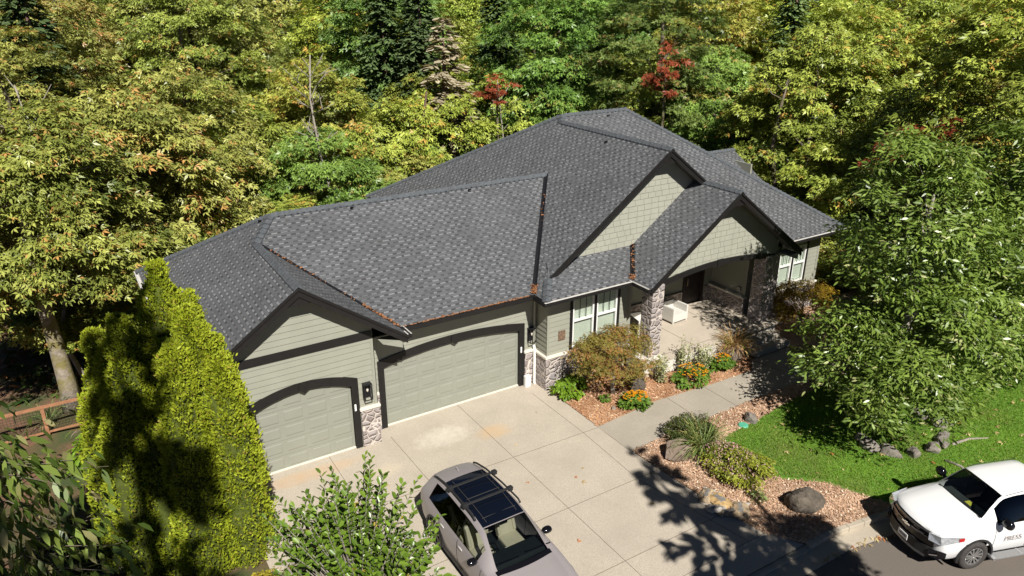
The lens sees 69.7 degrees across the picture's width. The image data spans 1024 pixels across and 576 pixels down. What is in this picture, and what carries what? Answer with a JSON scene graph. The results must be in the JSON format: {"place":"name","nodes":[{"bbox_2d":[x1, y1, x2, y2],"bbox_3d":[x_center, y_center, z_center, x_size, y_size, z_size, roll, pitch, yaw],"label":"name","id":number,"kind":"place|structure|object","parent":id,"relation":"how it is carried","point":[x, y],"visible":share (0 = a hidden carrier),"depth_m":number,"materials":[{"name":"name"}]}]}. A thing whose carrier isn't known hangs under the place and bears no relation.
{"place":"outdoors","nodes":[
{"label":"outdoors","id":0,"kind":"place"},
{"bbox_2d":[0,1,1022,575],"bbox_3d":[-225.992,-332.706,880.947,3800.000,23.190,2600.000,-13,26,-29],"label":"ground","id":1,"kind":"structure","parent":0,"point":[62,443],"depth_m":27.53,"materials":[{"name":"brown soil"}]},
{"bbox_2d":[0,397,87,442],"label":"wire fence","id":2,"kind":"object","parent":1,"relation":"on","point":[41,409],"visible":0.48,"depth_m":26.39,"materials":[{"name":"brown wood"}]},
{"bbox_2d":[0,230,105,336],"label":"maple tree","id":3,"kind":"object","parent":1,"relation":"on","point":[27,319],"visible":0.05,"depth_m":32.99,"materials":[{"name":"green plant"}]},
{"bbox_2d":[0,24,115,310],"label":"maple tree","id":4,"kind":"object","parent":1,"relation":"on","point":[24,58],"visible":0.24,"depth_m":35.62,"materials":[{"name":"green plant"}]},
{"bbox_2d":[6,516,114,575],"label":"laurel","id":5,"kind":"object","parent":1,"relation":"on","point":[75,561],"visible":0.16,"depth_m":18.67,"materials":[{"name":"green plant"}]},
{"bbox_2d":[33,191,89,380],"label":"dead tree","id":6,"kind":"object","parent":1,"relation":"on","point":[75,362],"visible":0.22,"depth_m":28.97,"materials":[{"name":"brown plant"}]},
{"bbox_2d":[0,0,130,207],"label":"maple tree","id":7,"kind":"object","parent":1,"relation":"on","point":[78,33],"visible":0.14,"depth_m":43.47,"materials":[{"name":"green plant"}]},
{"bbox_2d":[0,0,133,295],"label":"maple tree","id":8,"kind":"object","parent":1,"relation":"on","point":[20,14],"visible":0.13,"depth_m":37.60,"materials":[{"name":"green plant"}]},
{"bbox_2d":[1,0,140,185],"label":"maple tree","id":9,"kind":"object","parent":1,"relation":"on","point":[109,13],"visible":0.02,"depth_m":57.11,"materials":[{"name":"green plant"}]},
{"bbox_2d":[0,0,149,185],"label":"maple tree","id":10,"kind":"object","parent":1,"relation":"on","point":[91,8],"visible":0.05,"depth_m":47.10,"materials":[{"name":"green plant"}]},
{"bbox_2d":[0,392,152,575],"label":"drooping tree","id":11,"kind":"object","parent":1,"relation":"on","point":[15,486],"visible":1,"depth_m":5.92,"materials":[{"name":"green plant"}]},
{"bbox_2d":[0,140,166,348],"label":"maple tree","id":12,"kind":"object","parent":1,"relation":"on","point":[23,333],"visible":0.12,"depth_m":27.43,"materials":[{"name":"green plant"}]},
{"bbox_2d":[24,290,145,354],"bbox_3d":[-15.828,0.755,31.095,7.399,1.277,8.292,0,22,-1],"label":"maple tree","id":13,"kind":"object","parent":1,"relation":"on","point":[76,311],"visible":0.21,"depth_m":29.16,"materials":[{"name":"green plant"}]},
{"bbox_2d":[0,90,199,413],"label":"maple tree","id":14,"kind":"object","parent":1,"relation":"on","point":[117,256],"visible":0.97,"depth_m":24.65,"materials":[{"name":"green plant"}]},
{"bbox_2d":[75,324,130,575],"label":"arborvitae","id":15,"kind":"object","parent":1,"relation":"on","point":[91,408],"visible":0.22,"depth_m":17.36,"materials":[{"name":"green plant"}]},
{"bbox_2d":[2,84,238,266],"bbox_3d":[-17.262,-4.169,32.495,11.218,9.633,10.011,13,25,28],"label":"maple tree","id":16,"kind":"object","parent":1,"relation":"on","point":[199,183],"visible":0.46,"depth_m":30.42,"materials":[{"name":"green plant"}]},
{"bbox_2d":[90,312,190,575],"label":"arborvitae","id":17,"kind":"object","parent":1,"relation":"on","point":[130,453],"visible":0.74,"depth_m":16.59,"materials":[{"name":"green plant"}]},
{"bbox_2d":[74,0,226,180],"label":"maple tree","id":18,"kind":"object","parent":1,"relation":"on","point":[123,20],"visible":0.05,"depth_m":61.12,"materials":[{"name":"green plant"}]},
{"bbox_2d":[130,257,210,560],"bbox_3d":[-7.958,2.834,17.501,2.278,7.580,2.319,9,24,22],"label":"arborvitae","id":19,"kind":"object","parent":1,"relation":"on","point":[160,292],"visible":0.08,"depth_m":16.26,"materials":[{"name":"green plant"}]},
{"bbox_2d":[97,0,279,145],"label":"maple tree","id":20,"kind":"object","parent":1,"relation":"on","point":[248,42],"visible":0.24,"depth_m":48.61,"materials":[{"name":"green plant"}]},
{"bbox_2d":[118,0,270,184],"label":"maple tree","id":21,"kind":"object","parent":1,"relation":"on","point":[148,59],"visible":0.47,"depth_m":45.35,"materials":[{"name":"green plant"}]},
{"bbox_2d":[110,59,280,226],"bbox_3d":[-16.065,-5.984,36.969,9.479,10.569,8.352,13,26,29],"label":"maple tree","id":22,"kind":"object","parent":1,"relation":"on","point":[236,161],"visible":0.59,"depth_m":35.21,"materials":[{"name":"green plant"}]},
{"bbox_2d":[151,302,279,575],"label":"arborvitae","id":23,"kind":"object","parent":1,"relation":"on","point":[209,448],"visible":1,"depth_m":16.27,"materials":[{"name":"green plant"}]},
{"bbox_2d":[167,0,283,196],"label":"maple tree","id":24,"kind":"object","parent":1,"relation":"on","point":[266,21],"depth_m":74.38,"materials":[{"name":"green plant"}]},
{"bbox_2d":[154,98,332,222],"bbox_3d":[-15.192,-6.348,41.523,9.847,8.630,10.200,7,23,15],"label":"maple tree","id":25,"kind":"object","parent":1,"relation":"on","point":[272,134],"visible":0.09,"depth_m":39.73,"materials":[{"name":"green plant"}]},
{"bbox_2d":[218,0,324,83],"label":"maple tree","id":26,"kind":"object","parent":1,"relation":"on","point":[284,7],"visible":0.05,"depth_m":83.04,"materials":[{"name":"green plant"}]},
{"bbox_2d":[212,46,350,177],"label":"maple tree","id":27,"kind":"object","parent":1,"relation":"on","point":[322,116],"visible":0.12,"depth_m":52.49,"materials":[{"name":"green plant"}]},
{"bbox_2d":[258,191,351,215],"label":"maple tree","id":28,"kind":"object","parent":1,"relation":"on","point":[292,202],"visible":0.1,"depth_m":37.22,"materials":[{"name":"green plant"}]},
{"bbox_2d":[262,0,356,58],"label":"maple tree","id":29,"kind":"object","parent":1,"relation":"on","point":[290,13],"visible":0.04,"depth_m":85.40,"materials":[{"name":"green plant"}]},
{"bbox_2d":[283,54,344,194],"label":"dead tree","id":30,"kind":"object","parent":1,"relation":"on","point":[315,128],"visible":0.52,"depth_m":38.54,"materials":[{"name":"grey wood"}]},
{"bbox_2d":[247,56,382,183],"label":"maple tree","id":31,"kind":"object","parent":1,"relation":"on","point":[343,89],"visible":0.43,"depth_m":46.21,"materials":[{"name":"green plant"}]},
{"bbox_2d":[248,125,386,215],"bbox_3d":[-10.633,-5.298,40.018,8.494,6.906,8.200,-9,24,-22],"label":"maple tree","id":32,"kind":"object","parent":1,"relation":"on","point":[360,172],"visible":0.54,"depth_m":38.08,"materials":[{"name":"green plant"}]},
{"bbox_2d":[275,0,393,124],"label":"maple tree","id":33,"kind":"object","parent":1,"relation":"on","point":[292,26],"visible":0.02,"depth_m":74.12,"materials":[{"name":"green plant"}]},
{"bbox_2d":[273,0,408,122],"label":"maple tree","id":34,"kind":"object","parent":1,"relation":"on","point":[298,38],"visible":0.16,"depth_m":62.50,"materials":[{"name":"green plant"}]},
{"bbox_2d":[256,451,455,575],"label":"magnolia","id":35,"kind":"object","parent":1,"relation":"on","point":[362,549],"visible":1,"depth_m":10.01,"materials":[{"name":"green plant"}]},
{"bbox_2d":[299,96,440,191],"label":"maple tree","id":36,"kind":"object","parent":1,"relation":"on","point":[365,133],"visible":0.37,"depth_m":42.17,"materials":[{"name":"green plant"}]},
{"bbox_2d":[348,0,411,143],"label":"fir tree","id":37,"kind":"object","parent":1,"relation":"on","point":[372,60],"visible":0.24,"depth_m":51.15,"materials":[{"name":"green plant"}]},
{"bbox_2d":[315,0,460,141],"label":"maple tree","id":38,"kind":"object","parent":1,"relation":"on","point":[342,36],"visible":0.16,"depth_m":53.47,"materials":[{"name":"green plant"}]},
{"bbox_2d":[376,152,448,187],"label":"maple tree","id":39,"kind":"object","parent":1,"relation":"on","point":[417,162],"visible":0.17,"depth_m":41.88,"materials":[{"name":"green plant"}]},
{"bbox_2d":[354,0,481,97],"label":"maple tree","id":40,"kind":"object","parent":1,"relation":"on","point":[466,38],"visible":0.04,"depth_m":65.54,"materials":[{"name":"green plant"}]},
{"bbox_2d":[390,0,449,131],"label":"fir tree","id":41,"kind":"object","parent":1,"relation":"on","point":[413,56],"visible":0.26,"depth_m":48.91,"materials":[{"name":"green plant"}]},
{"bbox_2d":[357,86,505,179],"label":"maple tree","id":42,"kind":"object","parent":1,"relation":"on","point":[444,126],"visible":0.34,"depth_m":43.40,"materials":[{"name":"green plant"}]},
{"bbox_2d":[371,55,504,159],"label":"maple tree","id":43,"kind":"object","parent":1,"relation":"on","point":[415,83],"visible":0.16,"depth_m":49.57,"materials":[{"name":"green plant"}]},
{"bbox_2d":[414,17,480,172],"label":"dead conifer","id":44,"kind":"object","parent":1,"relation":"on","point":[449,81],"visible":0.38,"depth_m":44.31,"materials":[{"name":"brown plant"}]},
{"bbox_2d":[0,197,968,407],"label":"undergrowth","id":45,"kind":"object","parent":1,"relation":"on","point":[17,366],"visible":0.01,"depth_m":31.38,"materials":[{"name":"green plant"}]},
{"bbox_2d":[421,71,548,157],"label":"maple tree","id":46,"kind":"object","parent":1,"relation":"on","point":[519,127],"visible":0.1,"depth_m":46.61,"materials":[{"name":"green plant"}]},
{"bbox_2d":[436,0,536,80],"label":"maple tree","id":47,"kind":"object","parent":1,"relation":"on","point":[472,4],"visible":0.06,"depth_m":76.53,"materials":[{"name":"green plant"}]},
{"bbox_2d":[134,107,850,474],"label":"house","id":48,"kind":"structure","parent":1,"relation":"on","point":[528,257],"depth_m":24.65,"materials":[{"name":"grey"}]},
{"bbox_2d":[255,386,355,474],"bbox_3d":[-5.851,3.911,20.991,2.760,2.450,0.100,-13,26,-29],"label":"garage door","id":49,"kind":"structure","parent":48,"relation":"in","point":[299,428],"depth_m":21.00,"materials":[{"name":"paint"}]},
{"bbox_2d":[384,331,517,425],"bbox_3d":[-1.880,2.747,23.946,4.920,2.400,0.100,-13,26,-29],"label":"garage door","id":50,"kind":"structure","parent":48,"relation":"in","point":[450,374],"depth_m":23.89,"materials":[{"name":"paint"}]},
{"bbox_2d":[572,295,594,346],"bbox_3d":[2.409,1.078,25.210,0.908,1.840,0.130,-13,26,-29],"label":"window","id":51,"kind":"structure","parent":48,"relation":"in","point":[583,308],"depth_m":25.25,"materials":[{"name":"white glass"}]},
{"bbox_2d":[596,289,617,335],"bbox_3d":[3.275,0.876,25.711,0.908,1.840,0.130,-13,26,-29],"label":"window","id":52,"kind":"structure","parent":48,"relation":"in","point":[607,301],"depth_m":25.72,"materials":[{"name":"white glass"}]},
{"bbox_2d":[662,298,688,324],"bbox_3d":[6.378,0.922,29.124,0.848,0.680,0.804,-15,27,-33],"label":"wicker chair","id":53,"kind":"object","parent":48,"relation":"on","point":[674,310],"visible":0.8,"depth_m":28.96,"materials":[{"name":"white wicker"}]},
{"bbox_2d":[682,270,704,303],"bbox_3d":[7.481,-0.387,30.358,1.160,2.180,0.135,-13,26,-29],"label":"front door","id":54,"kind":"structure","parent":48,"relation":"in","point":[692,288],"depth_m":30.54,"materials":[{"name":"brown wood"}]},
{"bbox_2d":[472,72,522,139],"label":"red maple","id":55,"kind":"object","parent":1,"relation":"on","point":[489,95],"visible":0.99,"depth_m":43.16,"materials":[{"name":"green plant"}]},
{"bbox_2d":[469,0,531,105],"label":"fir tree","id":56,"kind":"object","parent":1,"relation":"on","point":[494,15],"visible":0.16,"depth_m":54.42,"materials":[{"name":"green plant"}]},
{"bbox_2d":[473,0,587,101],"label":"maple tree","id":57,"kind":"object","parent":1,"relation":"on","point":[526,51],"visible":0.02,"depth_m":67.52,"materials":[{"name":"green plant"}]},
{"bbox_2d":[459,0,644,137],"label":"maple tree","id":58,"kind":"object","parent":1,"relation":"on","point":[546,40],"visible":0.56,"depth_m":46.91,"materials":[{"name":"green plant"}]},
{"bbox_2d":[504,46,608,123],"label":"maple tree","id":59,"kind":"object","parent":1,"relation":"on","point":[584,89],"visible":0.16,"depth_m":47.27,"materials":[{"name":"green plant"}]},
{"bbox_2d":[530,0,666,113],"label":"maple tree","id":60,"kind":"object","parent":1,"relation":"on","point":[585,46],"visible":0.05,"depth_m":56.12,"materials":[{"name":"green plant"}]},
{"bbox_2d":[579,45,696,139],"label":"maple tree","id":61,"kind":"object","parent":1,"relation":"on","point":[640,72],"visible":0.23,"depth_m":46.18,"materials":[{"name":"green plant"}]},
{"bbox_2d":[548,354,751,425],"bbox_3d":[5.303,3.152,26.207,7.870,0.060,2.780,-13,26,-29],"label":"mulch bed","id":62,"kind":"object","parent":1,"relation":"on","point":[588,399],"visible":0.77,"depth_m":25.18,"materials":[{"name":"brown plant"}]},
{"bbox_2d":[548,373,589,401],"bbox_3d":[1.991,3.307,24.969,1.238,0.681,1.532,15,27,33],"label":"leafy perennial","id":63,"kind":"object","parent":62,"relation":"on","point":[567,383],"visible":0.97,"depth_m":24.69,"materials":[{"name":"green plant"}]},
{"bbox_2d":[561,322,665,393],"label":"japanese maple","id":64,"kind":"object","parent":62,"relation":"on","point":[609,341],"visible":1,"depth_m":23.99,"materials":[{"name":"brown plant"}]},
{"bbox_2d":[617,390,653,411],"bbox_3d":[4.049,3.678,24.227,1.252,0.551,1.095,-13,26,-29],"label":"coneflower","id":65,"kind":"object","parent":62,"relation":"on","point":[633,398],"visible":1,"depth_m":24.06,"materials":[{"name":"green plant"}]},
{"bbox_2d":[670,362,712,390],"bbox_3d":[6.234,3.045,25.658,1.330,0.625,1.679,11,25,26],"label":"coneflower","id":66,"kind":"object","parent":62,"relation":"on","point":[681,382],"visible":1,"depth_m":25.54,"materials":[{"name":"green plant"}]},
{"bbox_2d":[706,352,737,371],"bbox_3d":[7.616,2.654,26.717,1.299,0.552,1.141,-13,26,-29],"label":"coneflower","id":67,"kind":"object","parent":62,"relation":"on","point":[724,362],"visible":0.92,"depth_m":26.54,"materials":[{"name":"green plant"}]},
{"bbox_2d":[713,322,761,355],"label":"ornamental grass","id":68,"kind":"object","parent":62,"relation":"on","point":[737,341],"depth_m":27.23,"materials":[{"name":"brown plant"}]},
{"bbox_2d":[580,0,731,149],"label":"maple tree","id":69,"kind":"object","parent":1,"relation":"on","point":[635,50],"visible":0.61,"depth_m":44.78,"materials":[{"name":"green plant"}]},
{"bbox_2d":[638,39,694,126],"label":"red maple","id":70,"kind":"object","parent":1,"relation":"on","point":[654,80],"visible":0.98,"depth_m":43.05,"materials":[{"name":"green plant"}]},
{"bbox_2d":[634,0,770,114],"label":"maple tree","id":71,"kind":"object","parent":1,"relation":"on","point":[736,30],"visible":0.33,"depth_m":55.11,"materials":[{"name":"green plant"}]},
{"bbox_2d":[598,347,817,450],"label":"walkway","id":72,"kind":"structure","parent":1,"relation":"on","point":[634,429],"depth_m":24.70,"materials":[{"name":"concrete"}]},
{"bbox_2d":[651,43,773,164],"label":"maple tree","id":73,"kind":"object","parent":1,"relation":"on","point":[728,69],"visible":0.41,"depth_m":45.29,"materials":[{"name":"green plant"}]},
{"bbox_2d":[698,0,789,53],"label":"maple tree","id":74,"kind":"object","parent":1,"relation":"on","point":[759,7],"visible":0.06,"depth_m":73.95,"materials":[{"name":"green plant"}]},
{"bbox_2d":[633,345,890,541],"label":"bark chips","id":75,"kind":"object","parent":1,"relation":"on","point":[784,493],"visible":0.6,"depth_m":20.28,"materials":[{"name":"brown wood"}]},
{"bbox_2d":[720,134,815,199],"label":"maple tree","id":76,"kind":"object","parent":1,"relation":"on","point":[779,165],"visible":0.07,"depth_m":44.47,"materials":[{"name":"green plant"}]},
{"bbox_2d":[713,72,832,194],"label":"maple tree","id":77,"kind":"object","parent":1,"relation":"on","point":[730,94],"visible":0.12,"depth_m":47.03,"materials":[{"name":"green plant"}]},
{"bbox_2d":[763,78,791,188],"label":"dead tree","id":78,"kind":"object","parent":1,"relation":"on","point":[772,166],"visible":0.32,"depth_m":39.97,"materials":[{"name":"grey wood"}]},
{"bbox_2d":[749,545,809,575],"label":"dropped curb","id":79,"kind":"structure","parent":1,"relation":"on","point":[776,564],"depth_m":17.85,"materials":[{"name":"concrete"}]},
{"bbox_2d":[633,289,933,542],"bbox_3d":[11.375,3.090,26.412,7.279,0.060,19.332,16,27,35],"label":"mulch bed","id":80,"kind":"object","parent":1,"relation":"on","point":[794,339],"visible":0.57,"depth_m":20.92,"materials":[{"name":"beige plant"}]},
{"bbox_2d":[665,438,692,461],"bbox_3d":[4.914,4.824,21.674,0.789,0.693,0.813,4,22,10],"label":"boulder","id":81,"kind":"object","parent":80,"relation":"on","point":[671,453],"visible":0.88,"depth_m":21.43,"materials":[{"name":"beige stone"}]},
{"bbox_2d":[662,410,721,450],"bbox_3d":[5.485,4.248,22.381,1.803,0.856,1.741,-13,26,-29],"label":"shrub","id":82,"kind":"object","parent":80,"relation":"on","point":[672,422],"visible":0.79,"depth_m":22.12,"materials":[{"name":"green plant"}]},
{"bbox_2d":[666,412,739,469],"bbox_3d":[5.608,4.393,21.518,2.210,1.218,2.264,-13,26,-29],"label":"iris","id":83,"kind":"object","parent":80,"relation":"on","point":[700,445],"visible":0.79,"depth_m":21.61,"materials":[{"name":"green plant"}]},
{"bbox_2d":[697,440,778,492],"bbox_3d":[6.364,4.896,20.745,1.832,0.897,2.193,-13,26,-29],"label":"spirea","id":84,"kind":"object","parent":80,"relation":"on","point":[737,451],"visible":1,"depth_m":20.43,"materials":[{"name":"green plant"}]},
{"bbox_2d":[768,278,838,328],"bbox_3d":[11.612,0.591,29.635,2.879,2.180,3.089,5,23,12],"label":"shrub","id":85,"kind":"object","parent":80,"relation":"on","point":[783,308],"visible":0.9,"depth_m":29.05,"materials":[{"name":"orange plant"}]},
{"bbox_2d":[784,486,825,513],"bbox_3d":[7.777,5.628,19.506,1.002,0.718,0.675,-5,23,-12],"label":"boulder","id":86,"kind":"object","parent":80,"relation":"on","point":[807,500],"visible":0.99,"depth_m":19.27,"materials":[{"name":"grey stone"}]},
{"bbox_2d":[763,0,813,163],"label":"fir tree","id":87,"kind":"object","parent":1,"relation":"on","point":[790,13],"visible":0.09,"depth_m":52.82,"materials":[{"name":"green plant"}]},
{"bbox_2d":[747,0,883,91],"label":"maple tree","id":88,"kind":"object","parent":1,"relation":"on","point":[772,14],"visible":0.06,"depth_m":59.69,"materials":[{"name":"green plant"}]},
{"bbox_2d":[715,0,925,202],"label":"maple tree","id":89,"kind":"object","parent":1,"relation":"on","point":[800,58],"visible":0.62,"depth_m":39.66,"materials":[{"name":"green plant"}]},
{"bbox_2d":[770,138,917,247],"bbox_3d":[17.201,-4.394,38.334,8.267,6.962,8.563,-1,22,-4],"label":"maple tree","id":90,"kind":"object","parent":1,"relation":"on","point":[831,186],"visible":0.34,"depth_m":36.54,"materials":[{"name":"green plant"}]},
{"bbox_2d":[815,230,907,296],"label":"maple tree","id":91,"kind":"object","parent":1,"relation":"on","point":[827,265],"visible":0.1,"depth_m":33.38,"materials":[{"name":"green plant"}]},
{"bbox_2d":[795,0,1013,175],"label":"maple tree","id":92,"kind":"object","parent":1,"relation":"on","point":[929,12],"visible":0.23,"depth_m":43.25,"materials":[{"name":"green plant"}]},
{"bbox_2d":[857,115,963,244],"bbox_3d":[16.744,-3.170,32.144,4.253,8.634,2.556,-4,22,-9],"label":"red maple","id":93,"kind":"object","parent":1,"relation":"on","point":[951,130],"visible":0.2,"depth_m":30.77,"materials":[{"name":"green plant"}]},
{"bbox_2d":[840,0,983,179],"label":"maple tree","id":94,"kind":"object","parent":1,"relation":"on","point":[909,18],"visible":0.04,"depth_m":51.31,"materials":[{"name":"green plant"}]},
{"bbox_2d":[825,77,1015,237],"bbox_3d":[20.069,-5.100,35.187,9.479,10.099,8.352,15,26,32],"label":"maple tree","id":95,"kind":"object","parent":1,"relation":"on","point":[973,91],"visible":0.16,"depth_m":33.97,"materials":[{"name":"green plant"}]},
{"bbox_2d":[866,0,1023,227],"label":"maple tree","id":96,"kind":"object","parent":1,"relation":"on","point":[989,30],"visible":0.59,"depth_m":30.59,"materials":[{"name":"green plant"}]},
{"bbox_2d":[924,55,1023,267],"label":"maple tree","id":97,"kind":"object","parent":1,"relation":"on","point":[973,129],"visible":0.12,"depth_m":28.24,"materials":[{"name":"green plant"}]},
{"bbox_2d":[264,383,803,575],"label":"driveway","id":98,"kind":"structure","parent":0,"point":[628,520],"depth_m":20.38,"materials":[{"name":"beige concrete"}]},
{"bbox_2d":[421,462,577,575],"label":"parked car","id":99,"kind":"object","parent":98,"relation":"on","point":[488,526],"visible":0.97,"depth_m":17.17,"materials":[{"name":"grey paint"}]},
{"bbox_2d":[268,361,801,575],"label":"concrete joints","id":100,"kind":"object","parent":98,"relation":"on","point":[599,494],"visible":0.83,"depth_m":20.26,"materials":[{"name":"grey concrete"}]},
{"bbox_2d":[720,349,1023,502],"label":"lawn","id":101,"kind":"structure","parent":0,"point":[843,458],"depth_m":22.27,"materials":[{"name":"green plant"}]},
{"bbox_2d":[775,122,1023,448],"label":"cherry tree","id":102,"kind":"object","parent":101,"relation":"on","point":[892,366],"visible":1,"depth_m":21.07,"materials":[{"name":"green plant"}]},
{"bbox_2d":[901,109,1023,367],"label":"cherry tree","id":103,"kind":"object","parent":101,"relation":"on","point":[1014,181],"visible":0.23,"depth_m":24.77,"materials":[{"name":"green plant"}]},
{"bbox_2d":[805,533,1023,575],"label":"street","id":104,"kind":"structure","parent":0,"point":[896,555],"depth_m":17.83,"materials":[{"name":"grey asphalt"}]},
{"bbox_2d":[764,518,894,575],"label":"gutter strip","id":105,"kind":"object","parent":104,"relation":"on","point":[804,564],"visible":0.46,"depth_m":18.33,"materials":[{"name":"concrete"}]},
{"bbox_2d":[806,510,889,549],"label":"curb","id":106,"kind":"structure","parent":105,"relation":"on","point":[816,541],"depth_m":18.86,"materials":[{"name":"concrete"}]},
{"bbox_2d":[886,458,1023,568],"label":"car","id":107,"kind":"object","parent":104,"relation":"on","point":[970,517],"visible":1,"depth_m":17.73,"materials":[{"name":"white paint"}]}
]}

